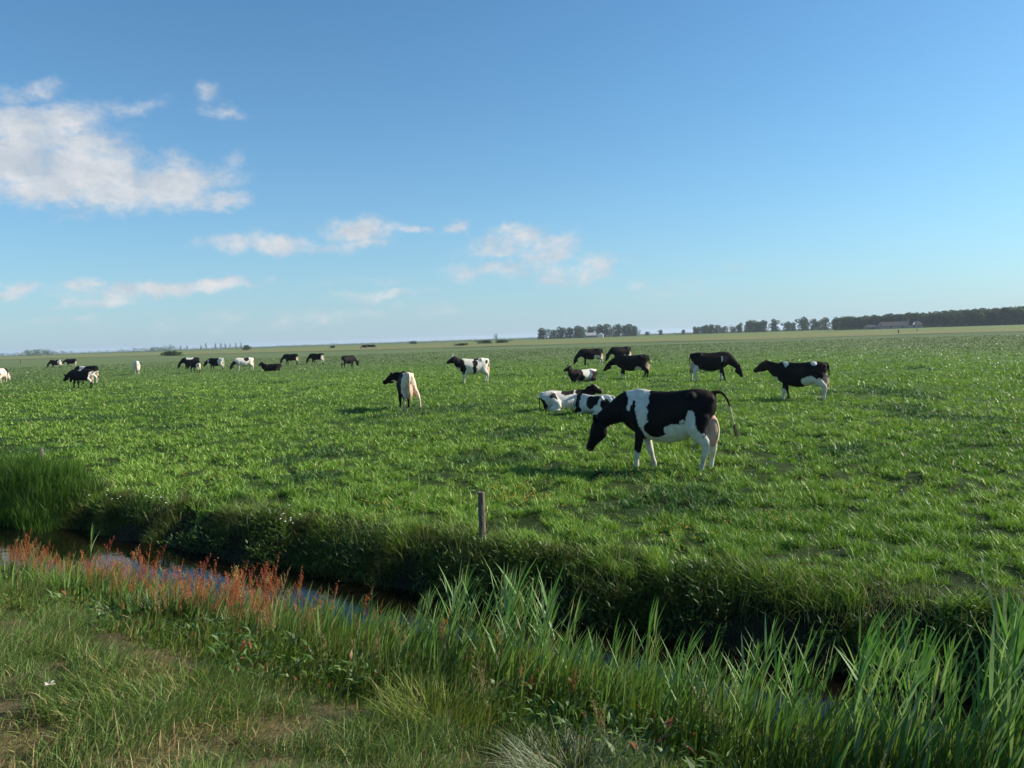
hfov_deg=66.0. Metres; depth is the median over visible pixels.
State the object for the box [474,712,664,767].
grass tussock
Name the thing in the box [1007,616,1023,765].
reed
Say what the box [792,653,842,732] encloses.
reed
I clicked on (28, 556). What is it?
sorrel
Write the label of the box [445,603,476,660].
reed
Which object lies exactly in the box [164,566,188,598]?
sorrel
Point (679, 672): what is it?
reed
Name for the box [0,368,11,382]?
cow
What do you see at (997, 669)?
reed
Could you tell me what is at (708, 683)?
reed
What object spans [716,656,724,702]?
reed
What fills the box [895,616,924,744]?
reed
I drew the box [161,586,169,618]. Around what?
seed stalk
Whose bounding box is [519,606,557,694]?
reed
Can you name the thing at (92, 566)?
sorrel
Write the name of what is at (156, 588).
sorrel
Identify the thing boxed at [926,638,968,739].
reed
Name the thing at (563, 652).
reed
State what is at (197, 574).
sorrel
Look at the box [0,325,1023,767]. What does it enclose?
ground
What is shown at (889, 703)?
reed
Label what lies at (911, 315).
tree
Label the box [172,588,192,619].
sorrel
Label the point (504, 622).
reed
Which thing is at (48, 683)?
wilted flower
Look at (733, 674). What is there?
reed
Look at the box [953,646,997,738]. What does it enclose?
reed
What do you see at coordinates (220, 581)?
sorrel
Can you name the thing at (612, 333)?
tree
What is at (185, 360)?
cow
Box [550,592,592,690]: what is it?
reed
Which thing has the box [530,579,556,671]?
reed
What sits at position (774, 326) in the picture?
tree
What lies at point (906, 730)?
reed
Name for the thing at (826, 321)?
tree
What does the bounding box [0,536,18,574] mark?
sorrel
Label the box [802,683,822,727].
reed
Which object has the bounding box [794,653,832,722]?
reed
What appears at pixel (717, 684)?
reed
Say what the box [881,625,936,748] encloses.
reed
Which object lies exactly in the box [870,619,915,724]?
reed
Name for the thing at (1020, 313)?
tree
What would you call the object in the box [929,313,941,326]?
tree
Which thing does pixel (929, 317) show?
tree
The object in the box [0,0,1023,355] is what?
sky
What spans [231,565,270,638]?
sorrel
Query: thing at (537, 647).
reed
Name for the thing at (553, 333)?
tree
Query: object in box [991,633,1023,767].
reed
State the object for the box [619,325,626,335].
tree
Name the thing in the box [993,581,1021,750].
reed
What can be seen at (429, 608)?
reed
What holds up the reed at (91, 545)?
on the ground at (736, 633)
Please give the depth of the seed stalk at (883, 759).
3.46 m
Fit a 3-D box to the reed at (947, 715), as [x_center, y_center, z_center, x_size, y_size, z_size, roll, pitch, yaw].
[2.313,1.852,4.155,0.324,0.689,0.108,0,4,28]
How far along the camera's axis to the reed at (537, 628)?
6.17 m
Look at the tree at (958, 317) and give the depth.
566.79 m
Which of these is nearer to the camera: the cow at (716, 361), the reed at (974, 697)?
the reed at (974, 697)
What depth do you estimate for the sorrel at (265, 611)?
6.40 m
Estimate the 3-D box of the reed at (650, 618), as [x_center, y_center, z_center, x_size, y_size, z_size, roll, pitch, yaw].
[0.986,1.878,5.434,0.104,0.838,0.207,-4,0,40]
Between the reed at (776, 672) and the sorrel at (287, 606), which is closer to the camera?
the reed at (776, 672)
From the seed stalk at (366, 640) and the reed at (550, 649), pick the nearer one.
the reed at (550, 649)
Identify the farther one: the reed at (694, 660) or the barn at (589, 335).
the barn at (589, 335)
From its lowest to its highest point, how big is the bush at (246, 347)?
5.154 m
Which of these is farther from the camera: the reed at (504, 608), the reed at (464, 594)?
the reed at (464, 594)
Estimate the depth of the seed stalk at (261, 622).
5.92 m
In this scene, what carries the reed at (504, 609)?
on the ground at (736, 633)
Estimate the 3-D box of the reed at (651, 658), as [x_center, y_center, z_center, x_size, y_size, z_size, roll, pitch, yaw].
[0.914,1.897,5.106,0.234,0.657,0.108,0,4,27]
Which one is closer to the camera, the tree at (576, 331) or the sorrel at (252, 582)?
the sorrel at (252, 582)
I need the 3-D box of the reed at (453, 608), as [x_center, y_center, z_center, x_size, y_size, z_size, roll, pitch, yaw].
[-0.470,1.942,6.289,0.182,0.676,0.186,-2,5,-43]
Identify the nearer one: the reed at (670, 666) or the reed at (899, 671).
the reed at (899, 671)
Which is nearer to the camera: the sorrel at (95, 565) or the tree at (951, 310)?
the sorrel at (95, 565)
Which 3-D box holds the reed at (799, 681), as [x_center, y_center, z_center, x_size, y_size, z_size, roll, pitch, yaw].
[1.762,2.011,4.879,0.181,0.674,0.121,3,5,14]
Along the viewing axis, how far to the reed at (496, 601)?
5.53 m
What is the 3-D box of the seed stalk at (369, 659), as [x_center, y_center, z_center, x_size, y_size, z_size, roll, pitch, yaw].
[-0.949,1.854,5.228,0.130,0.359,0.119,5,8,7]
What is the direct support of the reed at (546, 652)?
on the ground at (736, 633)
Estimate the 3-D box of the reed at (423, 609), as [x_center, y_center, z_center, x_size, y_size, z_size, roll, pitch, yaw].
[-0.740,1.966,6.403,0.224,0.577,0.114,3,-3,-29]
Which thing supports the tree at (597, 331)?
on the ground at (736, 633)
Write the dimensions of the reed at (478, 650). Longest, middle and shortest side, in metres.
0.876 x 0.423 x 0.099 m
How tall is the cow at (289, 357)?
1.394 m
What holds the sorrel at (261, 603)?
on the ground at (736, 633)
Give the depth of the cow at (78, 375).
54.04 m
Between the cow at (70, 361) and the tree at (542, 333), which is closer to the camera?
the cow at (70, 361)
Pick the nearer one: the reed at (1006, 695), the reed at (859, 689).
the reed at (1006, 695)
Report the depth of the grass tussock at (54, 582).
7.92 m
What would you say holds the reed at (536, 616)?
on the ground at (736, 633)
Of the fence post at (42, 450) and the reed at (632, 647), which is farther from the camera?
the fence post at (42, 450)
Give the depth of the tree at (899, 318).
596.03 m
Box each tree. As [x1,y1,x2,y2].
[537,328,550,338]
[547,330,557,338]
[556,326,566,338]
[565,327,573,337]
[572,326,580,337]
[579,327,587,337]
[586,326,596,336]
[592,324,603,334]
[599,324,611,336]
[608,327,616,336]
[612,324,622,336]
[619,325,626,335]
[625,324,633,335]
[632,326,638,335]
[694,326,700,333]
[703,325,708,333]
[708,324,715,333]
[735,324,741,332]
[744,319,753,332]
[751,320,761,331]
[758,320,768,331]
[768,319,779,331]
[780,321,791,330]
[787,322,796,330]
[795,316,807,330]
[809,318,817,329]
[814,319,823,329]
[821,317,829,329]
[829,317,841,329]
[834,318,841,329]
[839,316,847,329]
[841,318,855,329]
[845,317,855,329]
[852,317,859,329]
[857,317,866,328]
[868,315,881,324]
[885,313,897,321]
[895,314,904,321]
[900,312,910,320]
[908,312,920,320]
[909,313,917,320]
[915,314,928,327]
[920,312,930,326]
[925,314,939,326]
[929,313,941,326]
[933,311,945,326]
[940,311,955,326]
[948,309,957,325]
[954,309,963,325]
[962,308,973,325]
[970,309,985,325]
[982,309,993,325]
[994,308,1001,324]
[995,307,1006,324]
[996,309,1011,324]
[1004,306,1021,324]
[1006,308,1023,324]
[1016,306,1023,324]
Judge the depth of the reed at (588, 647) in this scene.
5.55 m
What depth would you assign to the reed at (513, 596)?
5.29 m
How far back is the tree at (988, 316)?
550.01 m
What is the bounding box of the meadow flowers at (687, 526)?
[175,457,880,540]
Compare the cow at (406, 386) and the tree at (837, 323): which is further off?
the tree at (837, 323)
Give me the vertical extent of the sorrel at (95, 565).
0.718 m
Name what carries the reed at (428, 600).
on the ground at (736, 633)
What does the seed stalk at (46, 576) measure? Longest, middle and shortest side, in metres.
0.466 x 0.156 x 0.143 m
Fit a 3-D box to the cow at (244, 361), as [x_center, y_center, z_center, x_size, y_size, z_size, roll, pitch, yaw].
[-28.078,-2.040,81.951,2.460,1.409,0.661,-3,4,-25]
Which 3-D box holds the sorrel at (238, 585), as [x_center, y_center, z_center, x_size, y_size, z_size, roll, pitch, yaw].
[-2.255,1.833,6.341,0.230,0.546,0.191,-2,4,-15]
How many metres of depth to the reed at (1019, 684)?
4.03 m
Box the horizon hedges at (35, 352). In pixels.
[0,323,989,355]
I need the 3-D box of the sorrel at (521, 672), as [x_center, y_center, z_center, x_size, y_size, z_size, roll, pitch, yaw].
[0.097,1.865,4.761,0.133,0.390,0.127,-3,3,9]
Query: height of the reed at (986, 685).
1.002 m
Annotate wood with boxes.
[832,307,1021,329]
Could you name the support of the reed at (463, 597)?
on the ground at (736, 633)
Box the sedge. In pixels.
[0,446,113,532]
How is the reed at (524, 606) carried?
on the ground at (736, 633)
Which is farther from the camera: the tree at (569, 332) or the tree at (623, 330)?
the tree at (623, 330)
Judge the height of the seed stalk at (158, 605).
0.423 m
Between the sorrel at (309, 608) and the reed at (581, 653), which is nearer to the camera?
the reed at (581, 653)
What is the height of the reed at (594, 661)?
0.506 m
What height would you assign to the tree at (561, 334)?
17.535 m
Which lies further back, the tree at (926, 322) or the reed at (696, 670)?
the tree at (926, 322)
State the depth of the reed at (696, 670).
4.98 m
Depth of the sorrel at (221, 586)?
7.42 m
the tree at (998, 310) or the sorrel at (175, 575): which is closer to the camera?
the sorrel at (175, 575)
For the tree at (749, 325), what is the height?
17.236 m
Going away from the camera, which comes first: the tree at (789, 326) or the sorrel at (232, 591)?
the sorrel at (232, 591)
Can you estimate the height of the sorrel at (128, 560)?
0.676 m
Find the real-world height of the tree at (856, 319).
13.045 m
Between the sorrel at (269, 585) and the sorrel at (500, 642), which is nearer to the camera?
the sorrel at (500, 642)
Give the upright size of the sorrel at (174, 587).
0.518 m
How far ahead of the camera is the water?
9.06 m
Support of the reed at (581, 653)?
on the ground at (736, 633)
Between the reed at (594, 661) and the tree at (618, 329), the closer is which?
the reed at (594, 661)
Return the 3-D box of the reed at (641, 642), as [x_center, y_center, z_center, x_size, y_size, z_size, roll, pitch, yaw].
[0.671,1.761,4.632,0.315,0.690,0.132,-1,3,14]
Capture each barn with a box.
[583,333,595,337]
[875,321,922,328]
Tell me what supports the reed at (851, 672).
on the ground at (736, 633)
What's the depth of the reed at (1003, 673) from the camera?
4.48 m
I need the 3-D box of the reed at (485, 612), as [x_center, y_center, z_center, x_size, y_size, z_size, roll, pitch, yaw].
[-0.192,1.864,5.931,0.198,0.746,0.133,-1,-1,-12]
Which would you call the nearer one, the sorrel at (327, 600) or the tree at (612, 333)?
the sorrel at (327, 600)
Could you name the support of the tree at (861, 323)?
on the ground at (736, 633)
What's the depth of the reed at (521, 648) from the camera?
5.32 m
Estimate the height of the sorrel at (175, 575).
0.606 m
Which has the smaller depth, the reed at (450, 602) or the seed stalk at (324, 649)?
the seed stalk at (324, 649)
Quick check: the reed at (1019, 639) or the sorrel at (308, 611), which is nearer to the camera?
the reed at (1019, 639)
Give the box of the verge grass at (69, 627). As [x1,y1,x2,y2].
[0,579,830,767]
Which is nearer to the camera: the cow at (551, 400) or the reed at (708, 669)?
the reed at (708, 669)
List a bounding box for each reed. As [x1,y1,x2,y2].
[90,523,100,562]
[409,595,431,643]
[410,606,426,640]
[413,593,424,638]
[418,591,440,635]
[420,592,445,627]
[421,586,432,636]
[421,589,437,634]
[433,560,469,633]
[434,566,462,643]
[438,584,460,624]
[439,575,463,639]
[439,583,469,643]
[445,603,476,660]
[449,574,476,629]
[451,588,460,626]
[453,592,466,636]
[454,562,478,624]
[455,572,476,626]
[456,578,479,641]
[457,573,509,662]
[460,571,485,649]
[460,601,476,643]
[466,585,485,649]
[472,586,494,646]
[474,590,493,636]
[479,559,512,655]
[479,587,527,663]
[482,615,512,659]
[483,561,528,651]
[486,552,540,670]
[487,598,500,643]
[489,605,532,681]
[491,560,524,662]
[492,575,514,654]
[494,576,516,648]
[496,608,518,680]
[497,567,514,629]
[497,567,519,672]
[501,595,518,648]
[509,577,538,652]
[514,574,537,647]
[514,583,538,657]
[518,629,527,670]
[519,564,543,657]
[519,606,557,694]
[524,591,549,644]
[524,619,551,698]
[526,587,551,649]
[526,608,553,652]
[528,613,543,664]
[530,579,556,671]
[531,567,560,693]
[531,603,543,666]
[532,561,565,658]
[533,635,559,691]
[534,601,560,649]
[535,612,559,712]
[536,576,586,657]
[537,616,554,676]
[539,579,565,647]
[547,627,571,692]
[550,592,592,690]
[555,619,579,662]
[556,638,567,683]
[571,640,590,672]
[578,638,594,675]
[580,639,603,709]
[581,624,594,662]
[581,641,597,694]
[586,637,618,708]
[588,629,601,678]
[596,613,621,688]
[601,630,650,708]
[607,628,624,668]
[609,621,636,703]
[618,665,640,728]
[627,621,640,680]
[630,613,656,674]
[638,630,667,701]
[641,616,662,686]
[643,599,664,669]
[646,594,665,690]
[658,640,686,700]
[661,631,705,728]
[662,627,701,693]
[665,634,700,707]
[665,641,721,720]
[669,644,702,693]
[670,631,684,690]
[682,649,699,692]
[684,662,696,699]
[689,653,703,691]
[690,647,723,702]
[694,644,712,693]
[694,647,709,696]
[697,648,720,742]
[699,626,721,683]
[701,652,737,733]
[706,648,721,742]
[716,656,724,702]
[718,658,750,727]
[722,637,767,697]
[725,653,770,756]
[728,640,764,694]
[737,633,758,726]
[739,638,768,726]
[743,613,779,726]
[747,615,787,696]
[756,613,785,720]
[756,618,799,759]
[756,646,791,733]
[763,665,785,745]
[771,662,794,728]
[772,638,799,701]
[773,639,812,711]
[775,685,811,718]
[778,629,818,747]
[779,624,813,755]
[779,660,814,711]
[783,669,805,706]
[784,659,812,714]
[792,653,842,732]
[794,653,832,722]
[795,615,831,724]
[795,659,813,694]
[795,664,825,721]
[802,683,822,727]
[807,641,834,717]
[814,699,845,737]
[819,613,896,727]
[827,648,876,744]
[835,624,909,745]
[837,605,914,726]
[844,607,873,731]
[847,657,874,767]
[847,677,871,729]
[848,603,897,750]
[852,615,916,736]
[852,632,923,767]
[852,636,886,767]
[855,611,905,765]
[859,634,897,737]
[863,608,920,719]
[863,663,890,761]
[866,614,882,725]
[867,637,910,767]
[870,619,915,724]
[877,623,956,767]
[877,627,935,767]
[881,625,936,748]
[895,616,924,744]
[900,668,925,767]
[903,627,971,760]
[904,654,945,746]
[905,640,919,709]
[909,652,959,767]
[911,653,958,745]
[913,658,950,754]
[916,623,948,762]
[919,649,935,751]
[921,655,989,763]
[925,678,960,737]
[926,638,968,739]
[929,689,975,752]
[938,629,983,752]
[943,635,961,738]
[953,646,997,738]
[953,646,1014,764]
[955,669,1003,755]
[964,689,1023,762]
[965,611,1013,767]
[971,618,1023,767]
[972,583,1023,757]
[972,625,1023,748]
[973,646,1023,749]
[978,559,1023,683]
[980,661,1023,767]
[981,641,1023,767]
[982,622,1022,740]
[985,633,1023,727]
[986,593,1018,765]
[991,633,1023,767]
[992,645,1023,756]
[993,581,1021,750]
[993,594,1023,760]
[994,585,1023,744]
[997,660,1023,761]
[998,634,1023,763]
[1000,656,1023,762]
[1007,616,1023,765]
[1007,736,1023,767]
[1012,597,1023,698]
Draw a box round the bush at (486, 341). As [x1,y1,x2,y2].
[476,340,491,343]
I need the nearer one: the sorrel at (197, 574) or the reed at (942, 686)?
the reed at (942, 686)
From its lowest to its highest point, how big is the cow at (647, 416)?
1.514 m
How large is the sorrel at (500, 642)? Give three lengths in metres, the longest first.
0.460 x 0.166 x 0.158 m
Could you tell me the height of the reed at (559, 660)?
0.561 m
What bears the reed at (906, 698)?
on the ground at (736, 633)
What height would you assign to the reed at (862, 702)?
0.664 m
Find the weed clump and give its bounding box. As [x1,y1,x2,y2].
[89,588,222,630]
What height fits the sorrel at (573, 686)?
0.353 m
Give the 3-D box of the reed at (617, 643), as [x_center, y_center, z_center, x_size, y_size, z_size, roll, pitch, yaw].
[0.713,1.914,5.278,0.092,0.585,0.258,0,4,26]
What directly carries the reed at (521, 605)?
on the ground at (736, 633)
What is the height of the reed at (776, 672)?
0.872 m
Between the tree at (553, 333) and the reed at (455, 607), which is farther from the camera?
the tree at (553, 333)
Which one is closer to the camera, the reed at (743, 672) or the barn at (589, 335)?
the reed at (743, 672)
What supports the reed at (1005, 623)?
on the ground at (736, 633)
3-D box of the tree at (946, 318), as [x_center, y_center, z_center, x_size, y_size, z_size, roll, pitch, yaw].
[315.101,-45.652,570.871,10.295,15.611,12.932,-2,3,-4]
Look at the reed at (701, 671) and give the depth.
5.47 m
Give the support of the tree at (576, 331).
on the ground at (736, 633)
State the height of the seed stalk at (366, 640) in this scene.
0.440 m
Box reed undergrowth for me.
[0,542,1023,767]
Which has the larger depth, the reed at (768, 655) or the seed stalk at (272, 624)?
the seed stalk at (272, 624)
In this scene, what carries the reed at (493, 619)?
on the ground at (736, 633)
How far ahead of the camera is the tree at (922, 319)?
581.61 m
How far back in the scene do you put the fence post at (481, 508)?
9.53 m
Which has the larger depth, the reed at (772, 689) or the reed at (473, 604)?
the reed at (473, 604)
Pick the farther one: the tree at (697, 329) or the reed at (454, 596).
the tree at (697, 329)
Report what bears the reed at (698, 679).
on the ground at (736, 633)
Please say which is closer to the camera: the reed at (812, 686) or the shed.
the reed at (812, 686)
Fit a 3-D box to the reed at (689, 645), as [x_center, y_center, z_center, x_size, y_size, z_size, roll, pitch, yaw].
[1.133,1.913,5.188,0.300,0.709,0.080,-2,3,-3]
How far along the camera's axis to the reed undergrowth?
5.06 m
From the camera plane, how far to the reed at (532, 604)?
5.80 m
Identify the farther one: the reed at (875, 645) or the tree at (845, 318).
the tree at (845, 318)
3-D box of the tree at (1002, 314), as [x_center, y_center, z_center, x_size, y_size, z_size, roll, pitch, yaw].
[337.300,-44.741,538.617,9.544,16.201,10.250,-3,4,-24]
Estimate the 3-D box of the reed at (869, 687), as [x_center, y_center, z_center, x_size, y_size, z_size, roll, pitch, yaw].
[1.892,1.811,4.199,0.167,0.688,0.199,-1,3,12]
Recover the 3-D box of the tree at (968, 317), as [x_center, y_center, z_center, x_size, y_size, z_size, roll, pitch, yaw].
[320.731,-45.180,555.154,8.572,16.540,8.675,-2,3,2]
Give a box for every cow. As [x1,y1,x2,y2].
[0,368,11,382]
[47,360,61,366]
[62,359,76,365]
[63,369,93,387]
[69,366,99,384]
[133,361,139,374]
[177,357,199,368]
[186,360,200,372]
[203,358,223,369]
[230,357,253,370]
[258,362,281,370]
[280,354,297,363]
[306,353,323,363]
[341,355,358,366]
[382,371,420,411]
[446,353,489,383]
[539,382,602,411]
[563,365,596,381]
[573,348,602,365]
[573,394,614,414]
[586,389,738,471]
[603,354,649,379]
[605,346,630,360]
[689,351,742,380]
[753,360,829,399]
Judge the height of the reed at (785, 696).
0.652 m
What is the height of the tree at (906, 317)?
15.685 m
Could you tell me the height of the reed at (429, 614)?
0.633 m
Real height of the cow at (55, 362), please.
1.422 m
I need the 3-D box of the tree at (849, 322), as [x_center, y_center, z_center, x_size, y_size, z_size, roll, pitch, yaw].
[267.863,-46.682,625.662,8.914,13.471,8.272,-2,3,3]
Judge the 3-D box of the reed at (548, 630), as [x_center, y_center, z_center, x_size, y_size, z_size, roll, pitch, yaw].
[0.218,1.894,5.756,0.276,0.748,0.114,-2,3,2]
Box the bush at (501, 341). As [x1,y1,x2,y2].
[495,340,510,342]
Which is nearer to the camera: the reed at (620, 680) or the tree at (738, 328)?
the reed at (620, 680)
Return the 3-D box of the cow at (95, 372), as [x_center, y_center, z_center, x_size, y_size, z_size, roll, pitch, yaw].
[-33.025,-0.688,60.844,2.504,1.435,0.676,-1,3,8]
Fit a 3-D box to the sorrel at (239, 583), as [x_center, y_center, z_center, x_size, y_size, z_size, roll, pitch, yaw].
[-2.375,1.891,6.818,0.287,0.662,0.231,-1,1,23]
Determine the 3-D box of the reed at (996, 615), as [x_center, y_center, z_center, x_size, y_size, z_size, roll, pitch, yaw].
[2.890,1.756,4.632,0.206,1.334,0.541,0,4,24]
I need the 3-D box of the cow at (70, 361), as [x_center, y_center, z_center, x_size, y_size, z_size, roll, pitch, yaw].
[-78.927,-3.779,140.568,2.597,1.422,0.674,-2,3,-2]
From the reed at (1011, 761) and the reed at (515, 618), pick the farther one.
the reed at (515, 618)
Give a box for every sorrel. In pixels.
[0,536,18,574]
[0,546,15,573]
[14,538,35,579]
[16,544,37,581]
[19,530,30,568]
[19,539,40,563]
[22,546,43,578]
[38,554,55,580]
[48,551,70,569]
[80,537,113,597]
[85,557,101,587]
[102,559,120,590]
[110,565,117,596]
[111,559,131,593]
[113,570,137,599]
[117,542,140,588]
[118,573,138,599]
[137,542,150,592]
[138,566,150,597]
[141,544,166,590]
[148,575,173,600]
[151,565,170,587]
[152,560,186,607]
[155,573,187,629]
[162,574,186,598]
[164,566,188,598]
[171,563,182,594]
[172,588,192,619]
[175,564,199,591]
[178,553,210,602]
[178,559,207,607]
[189,569,211,632]
[196,560,216,598]
[198,577,223,611]
[199,573,219,595]
[202,574,232,622]
[206,587,225,627]
[209,582,236,626]
[214,562,241,610]
[215,576,243,616]
[225,563,257,619]
[226,567,255,624]
[227,575,245,634]
[231,561,247,624]
[231,564,260,627]
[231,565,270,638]
[232,595,244,631]
[241,564,269,612]
[249,600,270,631]
[250,577,279,626]
[251,585,276,630]
[254,588,261,628]
[259,567,289,637]
[260,578,281,627]
[261,551,280,622]
[263,566,274,594]
[277,597,299,616]
[293,570,302,627]
[294,588,322,649]
[297,592,324,645]
[321,583,337,619]
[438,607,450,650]
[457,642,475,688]
[471,642,504,698]
[495,632,501,660]
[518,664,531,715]
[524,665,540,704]
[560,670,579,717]
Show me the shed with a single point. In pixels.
(870, 327)
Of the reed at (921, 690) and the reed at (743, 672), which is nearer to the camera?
the reed at (921, 690)
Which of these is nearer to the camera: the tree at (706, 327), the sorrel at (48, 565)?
the sorrel at (48, 565)
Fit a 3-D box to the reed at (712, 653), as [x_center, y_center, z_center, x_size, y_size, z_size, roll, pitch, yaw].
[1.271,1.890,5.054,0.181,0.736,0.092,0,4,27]
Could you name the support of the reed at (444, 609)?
on the ground at (736, 633)
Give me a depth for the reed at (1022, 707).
3.90 m
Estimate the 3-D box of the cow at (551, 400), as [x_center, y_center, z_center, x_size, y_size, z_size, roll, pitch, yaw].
[1.943,0.425,26.237,2.151,0.903,0.892,-2,3,-8]
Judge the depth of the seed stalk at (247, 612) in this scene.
6.38 m
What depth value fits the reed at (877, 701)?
4.33 m
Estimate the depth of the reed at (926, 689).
4.39 m
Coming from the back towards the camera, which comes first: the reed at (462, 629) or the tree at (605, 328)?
the tree at (605, 328)
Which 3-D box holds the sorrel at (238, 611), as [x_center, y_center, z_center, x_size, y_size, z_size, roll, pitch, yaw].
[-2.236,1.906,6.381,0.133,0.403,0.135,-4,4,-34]
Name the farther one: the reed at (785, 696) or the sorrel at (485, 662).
the sorrel at (485, 662)
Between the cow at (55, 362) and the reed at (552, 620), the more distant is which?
the cow at (55, 362)
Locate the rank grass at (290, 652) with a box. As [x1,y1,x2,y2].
[0,554,1023,767]
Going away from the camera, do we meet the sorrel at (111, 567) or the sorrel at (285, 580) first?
the sorrel at (285, 580)
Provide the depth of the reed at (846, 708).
4.93 m
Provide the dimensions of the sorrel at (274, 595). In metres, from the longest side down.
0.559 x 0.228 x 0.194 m
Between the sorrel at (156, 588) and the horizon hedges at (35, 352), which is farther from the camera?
the horizon hedges at (35, 352)
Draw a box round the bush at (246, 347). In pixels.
[241,345,252,349]
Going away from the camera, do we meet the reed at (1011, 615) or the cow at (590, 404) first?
the reed at (1011, 615)
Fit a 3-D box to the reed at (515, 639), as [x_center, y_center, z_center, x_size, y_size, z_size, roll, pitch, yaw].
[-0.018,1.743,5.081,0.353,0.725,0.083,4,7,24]
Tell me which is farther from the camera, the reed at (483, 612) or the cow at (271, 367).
the cow at (271, 367)
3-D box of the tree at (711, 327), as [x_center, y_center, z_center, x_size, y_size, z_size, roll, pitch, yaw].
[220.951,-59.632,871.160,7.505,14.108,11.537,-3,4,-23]
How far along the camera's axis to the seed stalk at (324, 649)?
5.26 m
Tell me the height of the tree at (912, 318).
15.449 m
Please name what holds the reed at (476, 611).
on the ground at (736, 633)
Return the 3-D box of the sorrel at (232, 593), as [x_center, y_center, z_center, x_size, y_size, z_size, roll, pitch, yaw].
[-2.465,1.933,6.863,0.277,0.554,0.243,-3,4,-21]
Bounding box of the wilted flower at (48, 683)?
[43,680,54,703]
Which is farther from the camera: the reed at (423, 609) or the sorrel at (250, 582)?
the sorrel at (250, 582)
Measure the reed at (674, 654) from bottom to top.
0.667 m
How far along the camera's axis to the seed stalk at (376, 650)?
5.16 m
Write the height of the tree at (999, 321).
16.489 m
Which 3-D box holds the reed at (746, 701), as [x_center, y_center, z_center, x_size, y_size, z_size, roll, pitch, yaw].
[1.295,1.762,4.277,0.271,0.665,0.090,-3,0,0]
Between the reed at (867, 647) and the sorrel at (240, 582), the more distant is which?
the sorrel at (240, 582)
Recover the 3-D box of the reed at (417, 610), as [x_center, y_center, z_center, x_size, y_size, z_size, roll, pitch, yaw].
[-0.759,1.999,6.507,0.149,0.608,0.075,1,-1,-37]
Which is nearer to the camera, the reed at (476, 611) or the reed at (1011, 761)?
the reed at (1011, 761)
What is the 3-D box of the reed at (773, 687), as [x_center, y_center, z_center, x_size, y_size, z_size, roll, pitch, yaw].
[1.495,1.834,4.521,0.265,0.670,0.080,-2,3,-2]
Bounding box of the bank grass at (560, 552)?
[4,472,1023,696]
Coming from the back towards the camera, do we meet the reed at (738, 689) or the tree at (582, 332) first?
the tree at (582, 332)
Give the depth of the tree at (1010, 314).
533.55 m
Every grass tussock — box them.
[23,564,139,599]
[353,660,510,738]
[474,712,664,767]
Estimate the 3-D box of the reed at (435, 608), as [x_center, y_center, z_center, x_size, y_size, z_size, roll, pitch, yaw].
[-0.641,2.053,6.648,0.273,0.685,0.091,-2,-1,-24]
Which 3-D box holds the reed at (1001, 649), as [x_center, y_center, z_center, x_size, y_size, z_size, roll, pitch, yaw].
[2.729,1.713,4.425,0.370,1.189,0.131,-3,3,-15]
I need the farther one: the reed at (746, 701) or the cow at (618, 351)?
the cow at (618, 351)
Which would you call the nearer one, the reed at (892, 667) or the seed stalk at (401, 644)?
the reed at (892, 667)
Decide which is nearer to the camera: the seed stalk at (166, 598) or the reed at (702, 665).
the reed at (702, 665)
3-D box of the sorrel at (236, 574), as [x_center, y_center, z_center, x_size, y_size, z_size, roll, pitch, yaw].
[-2.190,1.809,6.504,0.243,0.707,0.232,-4,3,5]
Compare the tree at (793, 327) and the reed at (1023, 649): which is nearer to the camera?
the reed at (1023, 649)
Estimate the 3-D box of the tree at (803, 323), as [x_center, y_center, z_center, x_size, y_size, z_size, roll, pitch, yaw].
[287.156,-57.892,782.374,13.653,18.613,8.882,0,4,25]
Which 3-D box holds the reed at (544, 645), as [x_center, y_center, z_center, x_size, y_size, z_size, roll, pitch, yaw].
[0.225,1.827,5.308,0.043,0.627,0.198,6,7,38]
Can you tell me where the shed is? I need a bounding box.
[862,325,875,329]
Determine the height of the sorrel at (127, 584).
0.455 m
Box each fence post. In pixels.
[38,449,44,462]
[478,491,485,540]
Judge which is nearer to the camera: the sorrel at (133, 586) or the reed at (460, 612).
the reed at (460, 612)
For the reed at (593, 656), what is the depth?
4.87 m
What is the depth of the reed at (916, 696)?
4.28 m
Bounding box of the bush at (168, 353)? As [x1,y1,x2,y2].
[161,351,184,355]
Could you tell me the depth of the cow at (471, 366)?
43.93 m
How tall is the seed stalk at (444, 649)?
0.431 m
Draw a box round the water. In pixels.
[0,524,1023,753]
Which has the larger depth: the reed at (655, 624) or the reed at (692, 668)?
the reed at (655, 624)
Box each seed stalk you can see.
[37,555,52,599]
[153,591,168,634]
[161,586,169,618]
[224,602,235,633]
[243,602,251,626]
[251,608,268,640]
[262,609,275,643]
[318,630,330,681]
[356,626,374,667]
[360,642,377,680]
[364,625,385,684]
[396,617,406,667]
[440,631,450,674]
[468,651,488,709]
[474,666,489,707]
[591,700,610,750]
[692,686,716,757]
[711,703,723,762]
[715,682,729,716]
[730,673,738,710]
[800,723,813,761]
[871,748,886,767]
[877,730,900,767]
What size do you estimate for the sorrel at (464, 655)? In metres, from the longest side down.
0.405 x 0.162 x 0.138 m
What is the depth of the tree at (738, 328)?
894.24 m
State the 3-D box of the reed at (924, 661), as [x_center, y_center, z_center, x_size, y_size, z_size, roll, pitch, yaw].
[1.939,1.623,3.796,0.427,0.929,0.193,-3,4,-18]

